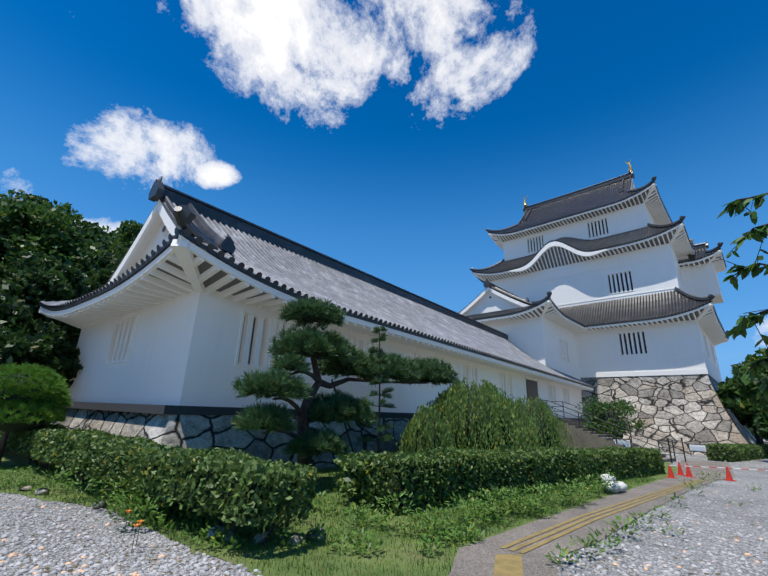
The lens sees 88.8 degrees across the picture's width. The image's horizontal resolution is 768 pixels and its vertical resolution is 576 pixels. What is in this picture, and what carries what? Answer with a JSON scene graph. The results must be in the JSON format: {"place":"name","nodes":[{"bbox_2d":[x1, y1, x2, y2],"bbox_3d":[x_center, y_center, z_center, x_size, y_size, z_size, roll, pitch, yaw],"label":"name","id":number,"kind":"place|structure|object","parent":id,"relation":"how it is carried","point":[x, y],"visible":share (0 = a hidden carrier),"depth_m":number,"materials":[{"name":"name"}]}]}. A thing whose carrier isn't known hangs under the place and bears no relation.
{"place":"outdoors","nodes":[
{"label":"outdoors","id":0,"kind":"place"},
{"bbox_2d":[0,448,677,575],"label":"lawn","id":1,"kind":"structure","parent":0,"point":[10,458],"depth_m":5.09,"materials":[{"name":"green plant"}]},
{"bbox_2d":[0,361,72,462],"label":"rounded tree","id":2,"kind":"object","parent":1,"relation":"on","point":[33,399],"visible":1,"depth_m":9.44,"materials":[{"name":"green plant"}]},
{"bbox_2d":[123,502,165,553],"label":"flowers","id":3,"kind":"object","parent":1,"relation":"on","point":[128,511],"visible":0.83,"depth_m":4.35,"materials":[{"name":"orange plant"}]},
{"bbox_2d":[0,422,317,544],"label":"hedge","id":4,"kind":"object","parent":1,"relation":"on","point":[239,487],"visible":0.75,"depth_m":5.20,"materials":[{"name":"green plant"}]},
{"bbox_2d":[18,486,326,544],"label":"border stones","id":5,"kind":"object","parent":1,"relation":"on","point":[40,491],"visible":0.5,"depth_m":4.87,"materials":[{"name":"grey stone"}]},
{"bbox_2d":[229,295,459,479],"bbox_3d":[-0.356,3.069,11.476,2.517,4.426,10.069,-8,-20,30],"label":"pine tree","id":6,"kind":"object","parent":1,"relation":"on","point":[335,354],"visible":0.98,"depth_m":9.04,"materials":[{"name":"green plant"}]},
{"bbox_2d":[333,451,380,498],"bbox_3d":[-0.195,3.596,7.430,1.544,0.862,1.445,5,-18,-8],"label":"shrub","id":7,"kind":"object","parent":1,"relation":"on","point":[351,465],"visible":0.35,"depth_m":7.06,"materials":[{"name":"green plant"}]},
{"bbox_2d":[356,325,395,453],"bbox_3d":[-0.176,2.866,10.055,1.027,3.907,0.982,0,-18,7],"label":"young conifer","id":8,"kind":"object","parent":1,"relation":"on","point":[375,381],"visible":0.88,"depth_m":10.09,"materials":[{"name":"green plant"}]},
{"bbox_2d":[396,377,577,452],"bbox_3d":[4.319,5.267,14.977,5.145,3.235,12.363,-12,-22,37],"label":"weeping shrub","id":9,"kind":"object","parent":1,"relation":"on","point":[459,415],"visible":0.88,"depth_m":12.40,"materials":[{"name":"green plant"}]},
{"bbox_2d":[357,446,665,515],"bbox_3d":[5.277,5.182,11.390,15.045,1.390,1.305,17,-23,-39],"label":"hedge","id":10,"kind":"object","parent":1,"relation":"on","point":[437,476],"visible":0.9,"depth_m":8.06,"materials":[{"name":"green plant"}]},
{"bbox_2d":[575,394,646,437],"bbox_3d":[15.361,9.176,26.636,4.201,4.074,4.621,-12,-22,37],"label":"bush","id":11,"kind":"object","parent":1,"relation":"on","point":[609,410],"visible":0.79,"depth_m":26.35,"materials":[{"name":"green plant"}]},
{"bbox_2d":[600,474,626,493],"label":"sandbags","id":12,"kind":"object","parent":1,"relation":"on","point":[623,485],"visible":0.67,"depth_m":9.98,"materials":[{"name":"white fabric"}]},
{"bbox_2d":[0,439,767,575],"bbox_3d":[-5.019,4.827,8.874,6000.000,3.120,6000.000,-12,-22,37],"label":"ground","id":13,"kind":"structure","parent":0,"point":[743,476],"depth_m":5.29,"materials":[{"name":"grey gravel"}]},
{"bbox_2d":[0,235,10,267],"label":"tree","id":14,"kind":"object","parent":13,"relation":"on","point":[3,249],"visible":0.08,"depth_m":20.92,"materials":[{"name":"green plant"}]},
{"bbox_2d":[0,291,66,339],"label":"tree","id":15,"kind":"object","parent":13,"relation":"on","point":[15,316],"visible":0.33,"depth_m":14.72,"materials":[{"name":"green plant"}]},
{"bbox_2d":[0,328,82,388],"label":"tree","id":16,"kind":"object","parent":13,"relation":"on","point":[60,356],"visible":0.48,"depth_m":13.93,"materials":[{"name":"green plant"}]},
{"bbox_2d":[0,249,102,347],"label":"tree","id":17,"kind":"object","parent":13,"relation":"on","point":[33,281],"visible":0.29,"depth_m":18.26,"materials":[{"name":"green plant"}]},
{"bbox_2d":[0,189,107,267],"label":"tree","id":18,"kind":"object","parent":13,"relation":"on","point":[43,228],"visible":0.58,"depth_m":22.60,"materials":[{"name":"green plant"}]},
{"bbox_2d":[9,191,106,264],"bbox_3d":[-24.442,1.408,26.446,9.722,15.439,9.442,-12,-22,37],"label":"tree","id":19,"kind":"object","parent":13,"relation":"on","point":[36,197],"visible":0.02,"depth_m":27.08,"materials":[{"name":"green plant"}]},
{"bbox_2d":[62,247,114,347],"bbox_3d":[-18.039,2.862,22.573,6.806,10.855,6.822,-12,-22,37],"label":"tree","id":20,"kind":"object","parent":13,"relation":"on","point":[89,267],"depth_m":23.15,"materials":[{"name":"green plant"}]},
{"bbox_2d":[78,224,121,270],"bbox_3d":[-21.808,2.314,26.580,8.582,14.062,8.368,10,-19,-25],"label":"tree","id":21,"kind":"object","parent":13,"relation":"on","point":[109,257],"visible":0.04,"depth_m":27.29,"materials":[{"name":"green plant"}]},
{"bbox_2d":[101,240,127,260],"bbox_3d":[-22.287,3.300,31.064,8.732,15.026,8.647,-12,-22,37],"label":"tree","id":22,"kind":"object","parent":13,"relation":"on","point":[119,249],"depth_m":32.09,"materials":[{"name":"green plant"}]},
{"bbox_2d":[102,219,142,260],"bbox_3d":[-23.785,2.558,33.722,9.958,17.930,9.679,-12,-22,37],"label":"tree","id":23,"kind":"object","parent":13,"relation":"on","point":[125,236],"visible":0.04,"depth_m":34.39,"materials":[{"name":"green plant"}]},
{"bbox_2d":[39,176,593,468],"bbox_3d":[4.055,6.510,28.196,12.486,11.617,44.062,-12,-22,37],"label":"annex","id":24,"kind":"object","parent":13,"relation":"on","point":[176,321],"visible":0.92,"depth_m":12.47,"materials":[{"name":"paint"}]},
{"bbox_2d":[0,466,764,564],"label":"weeds","id":25,"kind":"object","parent":13,"relation":"on","point":[434,520],"visible":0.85,"depth_m":5.71,"materials":[{"name":"green plant"}]},
{"bbox_2d":[1,476,767,575],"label":"leaf litter","id":26,"kind":"object","parent":13,"relation":"on","point":[334,550],"visible":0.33,"depth_m":4.40,"materials":[{"name":"brown plant"}]},
{"bbox_2d":[459,159,756,454],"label":"keep","id":27,"kind":"structure","parent":13,"relation":"on","point":[609,290],"depth_m":42.01,"materials":[{"name":"paint"}]},
{"bbox_2d":[542,400,685,462],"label":"entrance stairs","id":28,"kind":"structure","parent":13,"relation":"on","point":[583,437],"depth_m":25.17,"materials":[{"name":"concrete"}]},
{"bbox_2d":[612,438,631,447],"bbox_3d":[14.401,9.675,23.676,0.990,1.120,0.086,-8,-20,29],"label":"sign board","id":29,"kind":"object","parent":28,"relation":"attached to","point":[625,443],"visible":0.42,"depth_m":23.70,"materials":[{"name":"white wood"}]},
{"bbox_2d":[688,443,706,455],"bbox_3d":[24.555,12.673,30.678,1.140,0.900,0.086,-11,-22,35],"label":"sign board","id":30,"kind":"object","parent":13,"relation":"on","point":[697,448],"visible":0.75,"depth_m":30.73,"materials":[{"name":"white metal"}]},
{"bbox_2d":[666,462,767,481],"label":"cones and bar","id":31,"kind":"object","parent":13,"relation":"on","point":[689,474],"visible":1,"depth_m":14.25,"materials":[{"name":"red"}]},
{"bbox_2d":[705,442,767,461],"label":"hedge","id":32,"kind":"object","parent":13,"relation":"on","point":[729,452],"visible":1,"depth_m":26.33,"materials":[{"name":"green plant"}]},
{"bbox_2d":[716,370,764,415],"bbox_3d":[32.750,10.607,33.012,7.320,7.839,6.016,1,-17,3],"label":"tree","id":33,"kind":"object","parent":13,"relation":"on","point":[734,402],"visible":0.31,"depth_m":33.55,"materials":[{"name":"green plant"}]},
{"bbox_2d":[734,413,763,443],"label":"tree","id":34,"kind":"object","parent":13,"relation":"on","point":[747,421],"visible":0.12,"depth_m":40.12,"materials":[{"name":"green plant"}]},
{"bbox_2d":[731,347,767,405],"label":"tree","id":35,"kind":"object","parent":13,"relation":"on","point":[746,392],"visible":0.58,"depth_m":27.96,"materials":[{"name":"green plant"}]},
{"bbox_2d":[748,427,767,440],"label":"woods","id":36,"kind":"object","parent":13,"relation":"on","point":[751,430],"depth_m":82.23,"materials":[{"name":"green plant"}]},
{"bbox_2d":[751,404,767,439],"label":"tree","id":37,"kind":"object","parent":13,"relation":"on","point":[760,413],"visible":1,"depth_m":20.23,"materials":[{"name":"green plant"}]},
{"bbox_2d":[0,0,767,381],"label":"sky","id":38,"kind":"structure","parent":0,"point":[382,139],"materials":[{"name":"blue"}]},
{"bbox_2d":[448,460,734,575],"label":"path","id":39,"kind":"structure","parent":0,"point":[476,559],"depth_m":5.97,"materials":[{"name":"grey asphalt"}]},
{"bbox_2d":[493,554,522,575],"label":"tactile paving","id":40,"kind":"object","parent":39,"relation":"on","point":[508,565],"visible":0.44,"depth_m":4.31,"materials":[{"name":"yellow concrete"}]},
{"bbox_2d":[500,479,696,548],"bbox_3d":[6.234,5.030,9.454,0.187,0.352,13.624,-15,-24,43],"label":"yellow line","id":41,"kind":"object","parent":39,"relation":"on","point":[535,534],"visible":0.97,"depth_m":6.59,"materials":[{"name":"yellow paint"}]},
{"bbox_2d":[509,480,699,550],"bbox_3d":[6.320,5.007,9.373,0.187,0.352,13.617,-15,-24,43],"label":"yellow line","id":42,"kind":"object","parent":39,"relation":"on","point":[545,535],"visible":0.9,"depth_m":6.46,"materials":[{"name":"yellow paint"}]},
{"bbox_2d":[519,480,705,553],"bbox_3d":[6.406,4.984,9.293,0.187,0.352,13.611,-15,-24,43],"label":"yellow line","id":43,"kind":"object","parent":39,"relation":"on","point":[555,537],"visible":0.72,"depth_m":6.36,"materials":[{"name":"yellow paint"}]},
{"bbox_2d":[717,193,767,399],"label":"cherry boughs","id":44,"kind":"object","parent":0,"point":[758,234],"visible":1,"depth_m":2.86,"materials":[{"name":"green plant"}]}
]}

